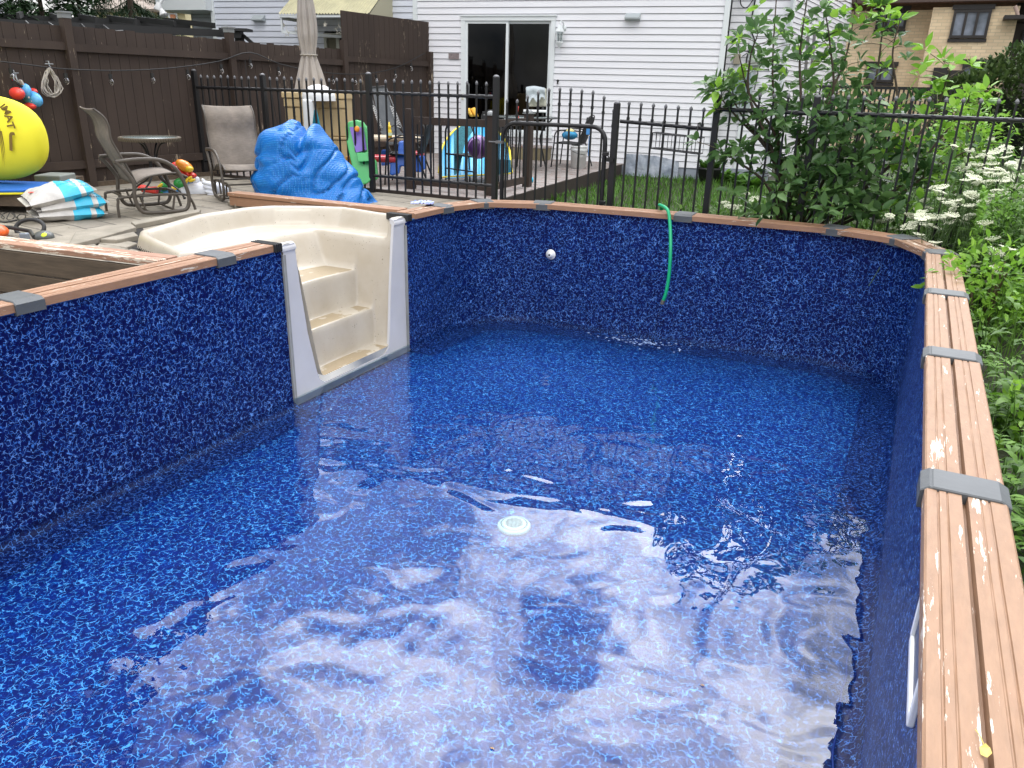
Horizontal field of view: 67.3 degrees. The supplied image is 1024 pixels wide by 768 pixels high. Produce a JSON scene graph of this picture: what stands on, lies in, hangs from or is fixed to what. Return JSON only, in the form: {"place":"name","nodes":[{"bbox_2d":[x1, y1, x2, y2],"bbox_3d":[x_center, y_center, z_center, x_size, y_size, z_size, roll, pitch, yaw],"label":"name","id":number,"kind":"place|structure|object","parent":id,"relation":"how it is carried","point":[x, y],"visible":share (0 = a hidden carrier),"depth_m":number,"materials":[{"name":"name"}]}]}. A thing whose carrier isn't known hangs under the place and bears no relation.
{"place":"outdoors","nodes":[
{"label":"outdoors","id":0,"kind":"place"},
{"bbox_2d":[92,0,192,36],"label":"cream house","id":1,"kind":"structure","parent":0,"point":[178,15],"depth_m":29.86,"materials":[{"name":"beige"}]},
{"bbox_2d":[0,176,462,279],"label":"patio","id":2,"kind":"structure","parent":0,"point":[211,203],"depth_m":8.64,"materials":[{"name":"concrete"}]},
{"bbox_2d":[0,225,8,236],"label":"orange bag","id":3,"kind":"object","parent":2,"relation":"on","point":[4,230],"visible":0.76,"depth_m":6.79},
{"bbox_2d":[0,195,31,212],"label":"foam bench","id":4,"kind":"object","parent":2,"relation":"on","point":[9,200],"visible":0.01,"depth_m":7.96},
{"bbox_2d":[0,181,48,194],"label":"foam mat","id":5,"kind":"object","parent":4,"relation":"on","point":[14,187],"visible":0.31,"depth_m":8.16,"materials":[{"name":"blue"}]},
{"bbox_2d":[0,97,48,179],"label":"foam roll","id":6,"kind":"object","parent":5,"relation":"on","point":[24,146],"visible":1,"depth_m":8.07,"materials":[{"name":"yellow"}]},
{"bbox_2d":[0,218,54,239],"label":"string trimmer","id":7,"kind":"object","parent":2,"relation":"on","point":[42,233],"visible":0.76,"depth_m":6.88,"materials":[{"name":"grey plastic"}]},
{"bbox_2d":[34,172,75,181],"bbox_3d":[-5.278,-2.293,8.922,0.300,0.280,0.340,2,21,0],"label":"storage tub","id":8,"kind":"object","parent":2,"relation":"on","point":[52,176],"visible":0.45,"depth_m":8.74,"materials":[{"name":"grey plastic"}]},
{"bbox_2d":[41,233,74,243],"bbox_3d":[-3.822,-1.222,6.641,0.535,0.061,0.642,12,23,25],"label":"loose paver","id":9,"kind":"object","parent":2,"relation":"on","point":[64,238],"visible":0.05,"depth_m":6.63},
{"bbox_2d":[26,207,107,221],"bbox_3d":[-4.510,-1.753,7.797,0.651,0.211,0.480,-14,26,-37],"label":"salt bag","id":10,"kind":"object","parent":2,"relation":"on","point":[82,214],"visible":0.72,"depth_m":7.65,"materials":[{"name":"grey"}]},
{"bbox_2d":[32,192,108,211],"bbox_3d":[-4.487,-1.844,7.785,0.651,0.211,0.480,-19,31,-35],"label":"salt bag","id":11,"kind":"object","parent":10,"relation":"on","point":[94,200],"visible":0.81,"depth_m":7.66,"materials":[{"name":"grey"}]},
{"bbox_2d":[17,179,96,208],"bbox_3d":[-4.551,-1.909,7.686,0.652,0.211,0.480,-27,36,-31],"label":"salt bag","id":12,"kind":"object","parent":11,"relation":"on","point":[50,193],"visible":0.99,"depth_m":7.56,"materials":[{"name":"white"}]},
{"bbox_2d":[69,223,136,244],"bbox_3d":[-3.716,-1.313,6.814,0.386,0.057,1.102,4,21,5],"label":"loose paver","id":13,"kind":"object","parent":2,"relation":"on","point":[95,235],"visible":0.84,"depth_m":6.83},
{"bbox_2d":[97,241,136,248],"bbox_3d":[-3.352,-1.190,6.628,0.400,0.060,0.249,12,23,25],"label":"loose paver","id":14,"kind":"object","parent":2,"relation":"on","point":[128,244],"visible":0.48,"depth_m":6.56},
{"bbox_2d":[95,228,152,252],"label":"bare soil","id":15,"kind":"structure","parent":2,"relation":"on","point":[139,230],"depth_m":6.74,"materials":[{"name":"soil"}]},
{"bbox_2d":[101,232,137,242],"bbox_3d":[-3.411,-1.285,6.790,0.163,0.057,0.419,6,22,13],"label":"loose paver","id":16,"kind":"object","parent":15,"relation":"on","point":[130,236],"visible":0.84,"depth_m":6.69,"materials":[{"name":"concrete"}]},
{"bbox_2d":[79,106,196,217],"bbox_3d":[-3.931,-2.361,8.137,0.890,1.071,0.682,-15,27,-37],"label":"lounge chair","id":17,"kind":"object","parent":2,"relation":"on","point":[114,155],"visible":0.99,"depth_m":8.09,"materials":[{"name":"brown metal"}]},
{"bbox_2d":[117,135,185,201],"bbox_3d":[-4.280,-2.585,9.194,0.686,0.705,0.686,12,23,25],"label":"bistro table","id":18,"kind":"object","parent":2,"relation":"on","point":[141,140],"visible":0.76,"depth_m":9.07,"materials":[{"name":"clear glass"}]},
{"bbox_2d":[131,209,200,228],"bbox_3d":[-3.491,-1.684,7.819,0.153,0.050,1.070,8,22,16],"label":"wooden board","id":19,"kind":"object","parent":2,"relation":"on","point":[148,222],"visible":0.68,"depth_m":7.69,"materials":[{"name":"wood"}]},
{"bbox_2d":[138,159,196,193],"bbox_3d":[-4.311,-2.562,9.731,0.708,0.549,0.448,1,21,-1],"label":"toy","id":20,"kind":"object","parent":2,"relation":"on","point":[184,167],"visible":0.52,"depth_m":9.62,"materials":[{"name":"plastic"}]},
{"bbox_2d":[178,177,228,194],"bbox_3d":[-3.947,-2.486,9.837,0.572,0.324,0.384,5,21,8],"label":"pool float","id":21,"kind":"object","parent":2,"relation":"on","point":[197,186],"visible":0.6,"depth_m":9.71,"materials":[{"name":"white plastic"}]},
{"bbox_2d":[0,10,433,186],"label":"wooden fence","id":22,"kind":"object","parent":2,"relation":"on","point":[127,103],"visible":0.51,"depth_m":10.72,"materials":[{"name":"brown paint"}]},
{"bbox_2d":[0,52,424,85],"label":"string lights","id":23,"kind":"object","parent":22,"relation":"hanging from","point":[10,70],"visible":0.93,"depth_m":10.84,"materials":[{"name":"black rubber"}]},
{"bbox_2d":[201,105,257,200],"bbox_3d":[-3.276,-2.787,9.288,0.682,1.071,0.890,-12,25,-31],"label":"lounge chair","id":24,"kind":"object","parent":2,"relation":"on","point":[231,133],"visible":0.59,"depth_m":9.40,"materials":[{"name":"fabric"}]},
{"bbox_2d":[250,119,377,203],"bbox_3d":[-2.407,-2.671,9.223,1.377,0.937,1.185,12,23,25],"label":"solar cover","id":25,"kind":"object","parent":2,"relation":"on","point":[294,158],"visible":0.98,"depth_m":8.91,"materials":[{"name":"plastic"}]},
{"bbox_2d":[227,191,406,212],"bbox_3d":[-2.135,-1.912,8.288,2.286,0.145,0.164,11,23,23],"label":"timber edging","id":26,"kind":"object","parent":2,"relation":"on","point":[244,199],"visible":0.69,"depth_m":8.34,"materials":[{"name":"wood"}]},
{"bbox_2d":[190,69,499,199],"bbox_3d":[-2.397,-3.218,10.332,4.992,1.822,0.072,12,23,25],"label":"metal fence","id":27,"kind":"object","parent":2,"relation":"on","point":[368,92],"visible":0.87,"depth_m":9.92,"materials":[{"name":"black metal"}]},
{"bbox_2d":[552,145,1023,584],"bbox_3d":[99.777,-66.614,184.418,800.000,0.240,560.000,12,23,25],"label":"ground","id":28,"kind":"structure","parent":0,"point":[1002,454],"depth_m":10.79,"materials":[{"name":"plant"}]},
{"bbox_2d":[0,0,38,19],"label":"cedar tree","id":29,"kind":"object","parent":28,"relation":"on","point":[27,11],"visible":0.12,"depth_m":15.18,"materials":[{"name":"green plant"}]},
{"bbox_2d":[0,0,93,16],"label":"cedar tree","id":30,"kind":"object","parent":28,"relation":"on","point":[39,5],"visible":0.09,"depth_m":16.24,"materials":[{"name":"green plant"}]},
{"bbox_2d":[4,0,98,15],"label":"distant trees","id":31,"kind":"object","parent":28,"relation":"on","point":[44,10],"depth_m":40.88,"materials":[{"name":"green plant"}]},
{"bbox_2d":[44,0,115,17],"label":"cedar tree","id":32,"kind":"object","parent":28,"relation":"on","point":[95,5],"visible":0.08,"depth_m":17.22,"materials":[{"name":"green plant"}]},
{"bbox_2d":[0,236,177,293],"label":"timber edging","id":33,"kind":"object","parent":28,"relation":"on","point":[45,266],"visible":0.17,"depth_m":5.70,"materials":[{"name":"paint"}]},
{"bbox_2d":[0,11,252,42],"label":"pergola","id":34,"kind":"object","parent":28,"relation":"on","point":[172,26],"visible":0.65,"depth_m":15.34,"materials":[{"name":"black dark stained wood"}]},
{"bbox_2d":[154,0,167,17],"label":"floodlight","id":35,"kind":"object","parent":34,"relation":"attached to","point":[162,12],"visible":1,"depth_m":15.96,"materials":[{"name":"white plastic"}]},
{"bbox_2d":[81,0,185,35],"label":"spruce tree","id":36,"kind":"object","parent":28,"relation":"on","point":[129,7],"visible":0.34,"depth_m":19.02,"materials":[{"name":"green plant"}]},
{"bbox_2d":[155,0,412,48],"bbox_3d":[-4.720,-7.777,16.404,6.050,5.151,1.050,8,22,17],"label":"neighbouring house","id":37,"kind":"structure","parent":28,"relation":"on","point":[231,13],"depth_m":16.35,"materials":[{"name":"grey"}]},
{"bbox_2d":[251,15,265,21],"bbox_3d":[-5.369,-7.731,16.256,0.280,0.140,0.120,8,22,17],"label":"wall vent","id":38,"kind":"object","parent":37,"relation":"attached to","point":[257,18],"depth_m":16.24,"materials":[{"name":"grey"}]},
{"bbox_2d":[323,31,341,48],"bbox_3d":[-3.122,-6.199,16.245,1.635,2.400,0.585,12,23,25],"label":"window","id":39,"kind":"structure","parent":37,"relation":"in","point":[329,42],"depth_m":15.98,"materials":[{"name":"grey"}]},
{"bbox_2d":[279,0,392,37],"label":"awning","id":40,"kind":"object","parent":37,"relation":"attached to","point":[383,8],"visible":0.62,"depth_m":14.97,"materials":[{"name":"beige"}]},
{"bbox_2d":[214,153,623,200],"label":"deck","id":41,"kind":"structure","parent":28,"relation":"on","point":[571,182],"depth_m":11.63,"materials":[{"name":"stone"}]},
{"bbox_2d":[295,0,325,88],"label":"parasol","id":42,"kind":"object","parent":41,"relation":"on","point":[309,68],"visible":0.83,"depth_m":11.30,"materials":[{"name":"grey"}]},
{"bbox_2d":[281,92,352,159],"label":"storage shed","id":43,"kind":"structure","parent":41,"relation":"on","point":[327,117],"depth_m":11.10,"materials":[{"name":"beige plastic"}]},
{"bbox_2d":[281,92,303,125],"bbox_3d":[-3.123,-3.755,11.403,0.360,1.077,0.550,2,21,0],"label":"door","id":44,"kind":"structure","parent":43,"relation":"in","point":[288,94],"depth_m":11.04,"materials":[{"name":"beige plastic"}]},
{"bbox_2d":[302,84,335,130],"bbox_3d":[-2.733,-3.881,10.928,0.468,0.710,0.398,-1,21,-5],"label":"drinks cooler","id":45,"kind":"object","parent":43,"relation":"on","point":[311,102],"visible":0.54,"depth_m":10.73,"materials":[{"name":"white plastic"}]},
{"bbox_2d":[317,93,351,159],"bbox_3d":[-2.598,-3.741,11.403,0.450,1.077,0.550,2,21,0],"label":"door","id":46,"kind":"structure","parent":43,"relation":"in","point":[341,96],"depth_m":11.12,"materials":[{"name":"beige plastic"}]},
{"bbox_2d":[345,120,377,183],"bbox_3d":[-2.027,-3.130,10.362,0.389,0.806,0.647,1,21,-3],"label":"toy easel","id":47,"kind":"object","parent":41,"relation":"on","point":[358,157],"visible":0.66,"depth_m":10.20,"materials":[{"name":"green plastic"}]},
{"bbox_2d":[372,86,424,151],"bbox_3d":[-1.784,-3.915,11.731,1.167,1.184,0.396,18,26,36],"label":"reclining lounger","id":48,"kind":"object","parent":41,"relation":"on","point":[382,115],"visible":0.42,"depth_m":11.90,"materials":[{"name":"grey metal"}]},
{"bbox_2d":[374,135,424,174],"bbox_3d":[-1.697,-3.331,11.152,0.836,0.474,1.233,-2,21,-9],"label":"toy picnic table","id":49,"kind":"object","parent":41,"relation":"on","point":[400,160],"visible":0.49,"depth_m":10.70,"materials":[{"name":"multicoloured plastic"}]},
{"bbox_2d":[384,125,432,184],"bbox_3d":[-1.436,-3.296,10.858,0.662,0.904,0.629,2,21,1],"label":"chair","id":50,"kind":"object","parent":41,"relation":"on","point":[427,139],"visible":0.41,"depth_m":10.66,"materials":[{"name":"black"}]},
{"bbox_2d":[445,118,474,181],"bbox_3d":[-0.568,-3.259,10.813,0.464,0.904,0.645,-17,28,-40],"label":"arched chair","id":51,"kind":"object","parent":41,"relation":"on","point":[462,155],"visible":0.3,"depth_m":10.84,"materials":[{"name":"black metal"}]},
{"bbox_2d":[468,135,484,158],"bbox_3d":[-0.451,-3.189,10.350,0.310,0.310,0.308,12,23,25],"label":"play ball","id":52,"kind":"object","parent":51,"relation":"on","point":[470,146],"visible":0.57,"depth_m":10.24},
{"bbox_2d":[405,109,535,195],"bbox_3d":[-0.546,-3.067,10.573,1.300,1.357,1.350,12,23,25],"label":"deck railing","id":53,"kind":"object","parent":41,"relation":"on","point":[434,121],"visible":0.6,"depth_m":10.13,"materials":[{"name":"brown paint"}]},
{"bbox_2d":[438,126,512,178],"bbox_3d":[-0.526,-3.696,12.090,1.078,0.822,2.637,1,21,-1],"label":"beach tent","id":54,"kind":"object","parent":41,"relation":"on","point":[453,149],"visible":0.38,"depth_m":11.19,"materials":[{"name":"blue"}]},
{"bbox_2d":[454,126,474,174],"bbox_3d":[-0.678,-3.335,10.992,0.300,0.655,0.256,0,21,-4],"label":"mesh window","id":55,"kind":"structure","parent":54,"relation":"in","point":[462,128],"depth_m":10.98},
{"bbox_2d":[499,115,557,166],"bbox_3d":[0.191,-4.085,13.052,1.146,0.858,1.146,12,23,25],"label":"glass table","id":56,"kind":"object","parent":41,"relation":"on","point":[522,116],"visible":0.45,"depth_m":13.08,"materials":[{"name":"grey"}]},
{"bbox_2d":[509,144,551,160],"bbox_3d":[0.058,-4.617,15.277,1.420,0.260,0.410,8,22,17],"label":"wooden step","id":57,"kind":"object","parent":41,"relation":"on","point":[544,152],"visible":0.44,"depth_m":15.03,"materials":[{"name":"brown wood"}]},
{"bbox_2d":[523,88,546,166],"bbox_3d":[0.390,-4.471,13.421,0.402,1.337,0.660,2,21,0],"label":"white chair","id":58,"kind":"object","parent":41,"relation":"on","point":[542,103],"visible":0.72,"depth_m":13.44,"materials":[{"name":"beige plastic"}]},
{"bbox_2d":[526,86,544,102],"bbox_3d":[0.408,-5.007,13.324,0.336,0.293,0.132,1,21,-2],"label":"cloth","id":59,"kind":"object","parent":58,"relation":"on","point":[531,92],"visible":0.87,"depth_m":13.32,"materials":[{"name":"grey"}]},
{"bbox_2d":[551,115,594,166],"bbox_3d":[1.115,-4.377,13.839,0.661,0.904,0.649,8,22,17],"label":"chair","id":60,"kind":"object","parent":41,"relation":"on","point":[583,138],"visible":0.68,"depth_m":13.70,"materials":[{"name":"black"}]},
{"bbox_2d":[562,129,577,139],"bbox_3d":[0.949,-4.093,12.601,0.254,0.175,0.232,12,23,25],"label":"beach bag","id":61,"kind":"object","parent":60,"relation":"on","point":[573,134],"visible":0.71,"depth_m":12.54,"materials":[{"name":"blue fabric"}]},
{"bbox_2d":[570,145,587,168],"bbox_3d":[1.181,-4.021,13.631,0.310,0.385,0.310,12,23,25],"label":"bucket","id":62,"kind":"object","parent":41,"relation":"on","point":[583,154],"visible":0.84,"depth_m":13.53,"materials":[{"name":"white plastic"}]},
{"bbox_2d":[191,0,795,180],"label":"white house","id":63,"kind":"structure","parent":28,"relation":"on","point":[660,54],"depth_m":14.50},
{"bbox_2d":[460,15,556,137],"bbox_3d":[-0.098,-6.020,15.095,1.971,2.200,0.261,7,22,14],"label":"patio door","id":64,"kind":"structure","parent":63,"relation":"in","point":[519,49],"depth_m":14.97,"materials":[{"name":"white"}]},
{"bbox_2d":[555,20,566,48],"bbox_3d":[0.908,-6.537,14.403,0.180,0.492,0.240,12,23,25],"label":"wall lantern","id":65,"kind":"object","parent":63,"relation":"attached to","point":[562,28],"depth_m":14.36,"materials":[{"name":"white"}]},
{"bbox_2d":[624,13,640,20],"bbox_3d":[2.183,-6.653,13.931,0.270,0.130,0.120,8,22,17],"label":"wall vent","id":66,"kind":"object","parent":63,"relation":"attached to","point":[632,16],"depth_m":13.92,"materials":[{"name":"grey"}]},
{"bbox_2d":[625,154,678,177],"bbox_3d":[2.664,-4.147,14.698,1.020,0.438,0.099,8,22,17],"label":"plastic sheet","id":67,"kind":"object","parent":63,"relation":"attached to","point":[666,166],"visible":0.7,"depth_m":14.70,"materials":[{"name":"plastic"}]},
{"bbox_2d":[728,71,753,107],"bbox_3d":[4.179,-5.359,14.074,0.400,0.690,0.168,8,22,17],"label":"meter box","id":68,"kind":"object","parent":63,"relation":"attached to","point":[751,74],"visible":0.21,"depth_m":13.97,"materials":[{"name":"grey"}]},
{"bbox_2d":[733,0,758,168],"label":"service conduit","id":69,"kind":"object","parent":63,"relation":"attached to","point":[751,43],"visible":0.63,"depth_m":13.86,"materials":[{"name":"white"}]},
{"bbox_2d":[740,0,757,89],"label":"cable","id":70,"kind":"object","parent":63,"relation":"attached to","point":[752,36],"visible":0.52,"depth_m":13.73,"materials":[{"name":"black rubber"}]},
{"bbox_2d":[0,199,1023,767],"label":"swimming pool","id":71,"kind":"structure","parent":28,"relation":"in","point":[508,501],"depth_m":4.69,"materials":[{"name":"blue"}]},
{"bbox_2d":[411,200,433,204],"bbox_3d":[-0.941,-1.917,8.085,0.233,0.042,0.154,1,21,0],"label":"cleaning cloth","id":72,"kind":"object","parent":71,"relation":"on","point":[428,202],"visible":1,"depth_m":8.03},
{"bbox_2d":[658,203,671,304],"bbox_3d":[1.590,-1.424,8.207,0.130,0.969,0.858,2,21,2],"label":"garden hose","id":73,"kind":"object","parent":71,"relation":"hanging from","point":[666,208],"visible":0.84,"depth_m":7.89,"materials":[{"name":"teal"}]},
{"bbox_2d":[975,729,991,756],"bbox_3d":[0.920,0.700,1.501,0.019,0.010,0.075,9,22,18],"label":"fallen leaf","id":74,"kind":"object","parent":71,"relation":"on","point":[985,750],"visible":1,"depth_m":1.49,"materials":[{"name":"yellow"}]},
{"bbox_2d":[698,166,720,183],"bbox_3d":[3.560,-3.768,13.896,0.460,0.280,0.460,12,23,25],"label":"plant pot","id":75,"kind":"object","parent":28,"relation":"on","point":[702,172],"visible":0.47,"depth_m":13.76,"materials":[{"name":"black plastic"}]},
{"bbox_2d":[696,159,727,169],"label":"garden plant","id":76,"kind":"object","parent":75,"relation":"in","point":[703,164],"visible":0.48,"depth_m":13.77,"materials":[{"name":"green plant"}]},
{"bbox_2d":[718,168,740,180],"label":"garden plant","id":77,"kind":"object","parent":28,"relation":"on","point":[727,172],"visible":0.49,"depth_m":13.92,"materials":[{"name":"green plant"}]},
{"bbox_2d":[727,173,748,184],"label":"garden plant","id":78,"kind":"object","parent":28,"relation":"on","point":[739,176],"visible":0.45,"depth_m":13.59,"materials":[{"name":"green plant"}]},
{"bbox_2d":[733,173,771,187],"bbox_3d":[4.173,-3.490,13.237,0.804,0.224,0.766,12,23,25],"label":"garden plant","id":79,"kind":"object","parent":28,"relation":"on","point":[757,182],"visible":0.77,"depth_m":13.15,"materials":[{"name":"green plant"}]},
{"bbox_2d":[542,171,1022,268],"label":"lawn grass","id":80,"kind":"structure","parent":28,"relation":"on","point":[699,196],"depth_m":11.95,"materials":[{"name":"plant"}]},
{"bbox_2d":[607,92,1023,275],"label":"metal fence","id":81,"kind":"object","parent":28,"relation":"on","point":[714,128],"visible":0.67,"depth_m":7.85,"materials":[{"name":"black metal"}]},
{"bbox_2d":[489,87,613,205],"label":"metal gate","id":82,"kind":"structure","parent":81,"relation":"attached to","point":[604,153],"depth_m":8.90,"materials":[{"name":"black metal"}]},
{"bbox_2d":[651,121,704,154],"bbox_3d":[1.779,-2.628,8.188,0.531,0.318,0.245,12,23,25],"label":"hanging rack","id":83,"kind":"object","parent":81,"relation":"attached to","point":[676,135],"visible":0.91,"depth_m":8.18,"materials":[{"name":"black metal"}]},
{"bbox_2d":[779,0,851,156],"bbox_3d":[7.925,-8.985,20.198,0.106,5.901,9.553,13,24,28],"label":"white house","id":84,"kind":"structure","parent":28,"relation":"on","point":[797,26],"depth_m":20.05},
{"bbox_2d":[803,34,815,82],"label":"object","id":85,"kind":"object","parent":84,"relation":"in","point":[813,46],"visible":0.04,"depth_m":15.18,"materials":[{"name":"white metal"}]},
{"bbox_2d":[646,134,1023,583],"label":"weeds","id":86,"kind":"object","parent":28,"relation":"on","point":[1003,380],"visible":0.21,"depth_m":5.84,"materials":[{"name":"green plant"}]},
{"bbox_2d":[947,173,982,246],"bbox_3d":[3.955,-1.531,6.849,0.202,0.709,0.149,-25,50,-34],"label":"wild flower","id":87,"kind":"object","parent":86,"relation":"on","point":[976,178],"visible":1,"depth_m":6.63,"materials":[{"name":"white plant"}]},
{"bbox_2d":[683,0,1018,227],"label":"leafy sapling","id":88,"kind":"object","parent":28,"relation":"on","point":[827,158],"visible":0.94,"depth_m":7.74,"materials":[{"name":"green plant"}]},
{"bbox_2d":[799,85,979,191],"bbox_3d":[6.611,-4.237,13.748,2.698,2.012,0.050,12,23,25],"label":"metal fence","id":89,"kind":"object","parent":28,"relation":"on","point":[885,88],"visible":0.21,"depth_m":13.43,"materials":[{"name":"black metal"}]},
{"bbox_2d":[809,134,1023,554],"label":"feathery weeds","id":90,"kind":"object","parent":28,"relation":"on","point":[1017,517],"visible":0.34,"depth_m":6.02,"materials":[{"name":"plant"}]},
{"bbox_2d":[987,146,1008,187],"bbox_3d":[4.529,-1.849,7.093,0.153,0.709,0.206,-6,34,39],"label":"wild flower","id":91,"kind":"object","parent":90,"relation":"on","point":[995,151],"visible":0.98,"depth_m":6.94,"materials":[{"name":"white plant"}]},
{"bbox_2d":[914,213,928,240],"bbox_3d":[3.583,-1.177,6.799,0.186,0.709,0.138,-5,42,8],"label":"wild flower","id":92,"kind":"object","parent":28,"relation":"on","point":[921,219],"visible":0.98,"depth_m":6.59,"materials":[{"name":"white plant"}]},
{"bbox_2d":[830,0,1023,151],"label":"brick house","id":93,"kind":"structure","parent":28,"relation":"on","point":[979,29],"depth_m":23.04,"materials":[{"name":"beige brick"}]},
{"bbox_2d":[865,61,898,85],"bbox_3d":[11.656,-9.813,24.330,0.932,0.708,0.100,12,23,25],"label":"window","id":94,"kind":"structure","parent":93,"relation":"in","point":[880,78],"depth_m":24.32,"materials":[{"name":"black"}]},
{"bbox_2d":[873,5,911,32],"bbox_3d":[11.722,-11.261,23.758,0.977,0.750,0.100,12,23,25],"label":"window","id":95,"kind":"structure","parent":93,"relation":"in","point":[904,9],"depth_m":23.71,"materials":[{"name":"black"}]},
{"bbox_2d":[928,68,960,99],"bbox_3d":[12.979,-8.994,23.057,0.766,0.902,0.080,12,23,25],"label":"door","id":96,"kind":"structure","parent":93,"relation":"in","point":[942,70],"depth_m":22.98,"materials":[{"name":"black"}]},
{"bbox_2d":[947,4,995,41],"bbox_3d":[13.317,-10.477,22.347,1.082,0.984,0.100,12,23,25],"label":"window","id":97,"kind":"structure","parent":93,"relation":"in","point":[974,22],"depth_m":22.33,"materials":[{"name":"black"}]},
{"bbox_2d":[961,59,987,83],"bbox_3d":[13.619,-9.205,22.656,0.792,0.663,0.100,12,23,25],"label":"window","id":98,"kind":"structure","parent":93,"relation":"in","point":[964,66],"depth_m":22.65,"materials":[{"name":"black"}]},
{"bbox_2d":[926,163,964,239],"bbox_3d":[3.869,-1.621,6.861,0.081,0.730,0.070,19,5,13],"label":"wild flower","id":99,"kind":"object","parent":28,"relation":"on","point":[962,165],"visible":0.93,"depth_m":6.85,"materials":[{"name":"green plant"}]},
{"bbox_2d":[911,228,1023,347],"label":"weed shrub","id":100,"kind":"object","parent":28,"relation":"on","point":[989,302],"visible":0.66,"depth_m":5.56,"materials":[{"name":"green plant"}]},
{"bbox_2d":[976,220,993,306],"bbox_3d":[3.568,-0.892,5.855,0.134,0.707,0.119,10,-4,-20],"label":"wild flower","id":101,"kind":"object","parent":100,"relation":"on","point":[986,223],"visible":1,"depth_m":5.87,"materials":[{"name":"white plant"}]},
{"bbox_2d":[920,39,1023,164],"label":"hedge","id":102,"kind":"object","parent":28,"relation":"on","point":[1000,67],"visible":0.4,"depth_m":19.94,"materials":[{"name":"green plant"}]},
{"bbox_2d":[927,85,1019,192],"bbox_3d":[5.856,-3.052,9.925,1.076,1.509,1.156,2,21,2],"label":"weed shrub","id":103,"kind":"object","parent":28,"relation":"on","point":[961,136],"visible":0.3,"depth_m":9.79,"materials":[{"name":"green plant"}]},
{"bbox_2d":[988,378,1023,459],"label":"weed shrub","id":104,"kind":"object","parent":28,"relation":"on","point":[1016,406],"visible":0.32,"depth_m":3.95,"materials":[{"name":"green plant"}]},
{"bbox_3d":[-5.843,-3.644,9.017,0.083,0.077,0.101,12,23,25],"label":"wall hook","id":105,"kind":"object","parent":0,"visible":0},
{"bbox_2d":[9,74,42,109],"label":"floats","id":106,"kind":"object","parent":105,"relation":"hanging from","point":[32,98],"visible":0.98,"depth_m":9.01,"materials":[{"name":"blue"}]},
{"bbox_3d":[-5.617,-3.876,9.323,0.083,0.077,0.101,12,23,25],"label":"wall hook","id":107,"kind":"object","parent":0,"visible":0},
{"bbox_2d":[41,67,63,97],"bbox_3d":[-5.600,-3.657,9.336,0.062,0.342,0.269,14,24,29],"label":"coiled rope","id":108,"kind":"object","parent":107,"relation":"hanging from","point":[48,70],"visible":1,"depth_m":9.33,"materials":[{"name":"beige"}]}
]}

